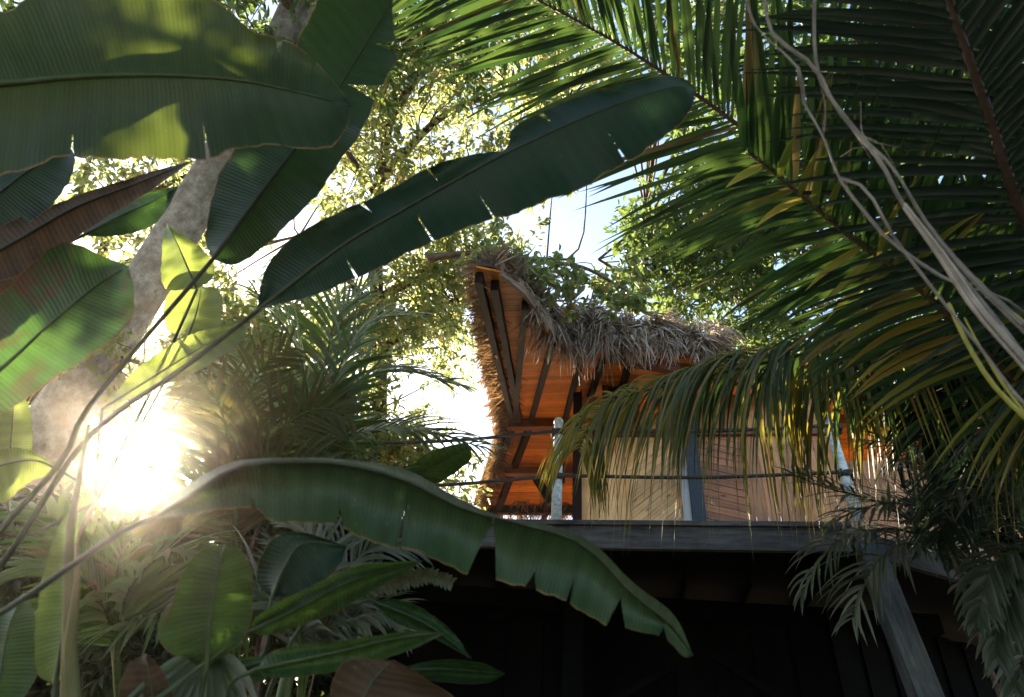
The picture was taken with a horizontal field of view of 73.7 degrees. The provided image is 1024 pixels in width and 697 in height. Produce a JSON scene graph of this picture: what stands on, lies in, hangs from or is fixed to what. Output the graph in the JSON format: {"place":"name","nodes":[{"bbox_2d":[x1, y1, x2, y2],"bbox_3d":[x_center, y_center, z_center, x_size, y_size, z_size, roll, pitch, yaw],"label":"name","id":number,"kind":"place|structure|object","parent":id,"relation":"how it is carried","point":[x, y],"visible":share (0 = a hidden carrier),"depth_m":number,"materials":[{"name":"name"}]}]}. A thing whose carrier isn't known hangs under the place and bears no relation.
{"place":"outdoors","nodes":[
{"label":"outdoors","id":0,"kind":"place"},
{"bbox_2d":[0,0,1023,680],"label":"sky","id":1,"kind":"structure","parent":0,"point":[566,225],"materials":[{"name":"white"}]},
{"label":"ground","id":2,"kind":"structure","parent":0,"visible":0},
{"bbox_2d":[0,224,248,615],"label":"banana plant","id":3,"kind":"object","parent":2,"relation":"on","point":[197,311],"visible":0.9,"depth_m":3.27,"materials":[{"name":"green plant"}]},
{"bbox_2d":[0,465,265,696],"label":"feather palm","id":4,"kind":"object","parent":2,"relation":"on","point":[126,591],"visible":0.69,"depth_m":3.42,"materials":[{"name":"green plant"}]},
{"bbox_2d":[28,125,277,402],"bbox_3d":[-7.577,1.078,9.397,5.660,12.313,7.698,25,-42,-24],"label":"tree","id":5,"kind":"object","parent":2,"relation":"on","point":[81,180],"visible":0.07,"depth_m":10.03,"materials":[{"name":"green plant"}]},
{"bbox_2d":[23,479,297,693],"bbox_3d":[-0.523,5.461,12.521,35.736,10.403,9.825,2,-38,3],"label":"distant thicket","id":6,"kind":"object","parent":2,"relation":"on","point":[252,648],"visible":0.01,"depth_m":10.62,"materials":[{"name":"green plant"}]},
{"bbox_2d":[0,0,350,412],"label":"banana plant","id":7,"kind":"object","parent":2,"relation":"on","point":[122,80],"visible":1,"depth_m":1.97,"materials":[{"name":"green plant"}]},
{"bbox_2d":[26,258,352,653],"bbox_3d":[-4.782,2.548,7.599,6.025,8.044,5.181,5,-38,0],"label":"tree","id":8,"kind":"object","parent":2,"relation":"on","point":[120,425],"visible":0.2,"depth_m":8.53,"materials":[{"name":"green plant"}]},
{"bbox_2d":[128,651,256,696],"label":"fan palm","id":9,"kind":"object","parent":2,"relation":"on","point":[223,672],"visible":0.46,"depth_m":1.79,"materials":[{"name":"green plant"}]},
{"bbox_2d":[0,455,407,696],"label":"shrub","id":10,"kind":"object","parent":2,"relation":"on","point":[96,677],"visible":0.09,"depth_m":6.40,"materials":[{"name":"green plant"}]},
{"bbox_2d":[110,321,376,569],"bbox_3d":[-1.591,1.565,2.970,1.026,4.201,1.110,33,-46,-31],"label":"feather palm","id":11,"kind":"object","parent":2,"relation":"on","point":[252,446],"visible":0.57,"depth_m":3.82,"materials":[{"name":"green plant"}]},
{"bbox_2d":[0,592,504,696],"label":"heliconia plant","id":12,"kind":"object","parent":2,"relation":"on","point":[361,667],"visible":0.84,"depth_m":1.77,"materials":[{"name":"green plant"}]},
{"bbox_2d":[0,0,523,600],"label":"tree","id":13,"kind":"object","parent":2,"relation":"on","point":[58,406],"visible":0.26,"depth_m":8.12,"materials":[{"name":"grey plant"}]},
{"bbox_2d":[164,517,433,696],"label":"feather palm","id":14,"kind":"object","parent":2,"relation":"on","point":[356,621],"visible":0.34,"depth_m":3.13,"materials":[{"name":"green plant"}]},
{"bbox_2d":[211,401,407,696],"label":"shrub","id":15,"kind":"object","parent":2,"relation":"on","point":[258,646],"visible":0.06,"depth_m":6.31,"materials":[{"name":"green plant"}]},
{"bbox_2d":[181,263,508,696],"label":"feather palm","id":16,"kind":"object","parent":2,"relation":"on","point":[315,334],"visible":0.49,"depth_m":4.66,"materials":[{"name":"green plant"}]},
{"bbox_2d":[0,424,692,696],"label":"banana plant","id":17,"kind":"object","parent":2,"relation":"on","point":[206,624],"visible":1,"depth_m":1.66,"materials":[{"name":"green plant"}]},
{"bbox_2d":[0,0,694,570],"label":"banana plant","id":18,"kind":"object","parent":2,"relation":"on","point":[264,194],"visible":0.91,"depth_m":2.22,"materials":[{"name":"green plant"}]},
{"bbox_2d":[303,566,456,696],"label":"fern","id":19,"kind":"object","parent":2,"relation":"on","point":[407,579],"visible":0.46,"depth_m":3.00,"materials":[{"name":"green plant"}]},
{"bbox_2d":[155,0,642,513],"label":"tree","id":20,"kind":"object","parent":2,"relation":"on","point":[423,278],"visible":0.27,"depth_m":9.46,"materials":[{"name":"green plant"}]},
{"bbox_2d":[357,443,470,637],"bbox_3d":[-0.825,2.326,3.677,0.342,3.969,0.928,32,-46,-31],"label":"banana plant","id":21,"kind":"object","parent":2,"relation":"on","point":[454,460],"visible":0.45,"depth_m":4.67,"materials":[{"name":"green plant"}]},
{"bbox_2d":[427,217,654,516],"bbox_3d":[-0.097,3.386,8.619,2.416,8.616,9.429,5,-38,0],"label":"tree","id":22,"kind":"object","parent":2,"relation":"on","point":[601,285],"visible":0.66,"depth_m":6.44,"materials":[{"name":"green plant"}]},
{"bbox_2d":[306,233,1022,696],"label":"stilt hut","id":23,"kind":"object","parent":2,"relation":"on","point":[718,589],"visible":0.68,"depth_m":7.34,"materials":[{"name":"brown wood"}]},
{"bbox_2d":[360,415,865,528],"bbox_3d":[0.624,1.242,7.076,5.512,1.262,0.165,-2,-38,8],"label":"rope railing","id":24,"kind":"object","parent":23,"relation":"on","point":[556,505],"visible":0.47,"depth_m":6.93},
{"bbox_2d":[602,385,639,427],"bbox_3d":[1.351,0.550,8.524,0.443,0.998,0.070,-2,-38,8],"label":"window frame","id":25,"kind":"structure","parent":23,"relation":"in","point":[604,387],"depth_m":8.50,"materials":[{"name":"brown wood"}]},
{"bbox_2d":[379,0,1023,567],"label":"coconut palm","id":26,"kind":"object","parent":2,"relation":"on","point":[727,168],"visible":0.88,"depth_m":3.86,"materials":[{"name":"green plant"}]},
{"bbox_2d":[745,0,1023,418],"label":"dry vine","id":27,"kind":"object","parent":26,"relation":"hanging from","point":[961,283],"visible":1,"depth_m":1.67,"materials":[{"name":"brown plant"}]},
{"bbox_2d":[594,0,1023,428],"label":"tree","id":28,"kind":"object","parent":2,"relation":"on","point":[668,285],"visible":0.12,"depth_m":10.32,"materials":[{"name":"green plant"}]},
{"bbox_2d":[683,0,1023,571],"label":"coconut palm","id":29,"kind":"object","parent":2,"relation":"on","point":[914,42],"visible":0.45,"depth_m":2.81,"materials":[{"name":"green plant"}]},
{"bbox_2d":[771,421,1016,646],"bbox_3d":[2.319,2.212,3.411,1.599,4.218,1.074,5,-38,0],"label":"feather palm","id":30,"kind":"object","parent":2,"relation":"on","point":[874,574],"visible":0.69,"depth_m":4.34,"materials":[{"name":"green plant"}]},
{"bbox_2d":[887,424,1023,696],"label":"shrub","id":31,"kind":"object","parent":2,"relation":"on","point":[980,536],"visible":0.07,"depth_m":5.37,"materials":[{"name":"green plant"}]},
{"bbox_2d":[929,475,1023,696],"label":"feather palm","id":32,"kind":"object","parent":2,"relation":"on","point":[985,609],"visible":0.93,"depth_m":4.02,"materials":[{"name":"green plant"}]}
]}

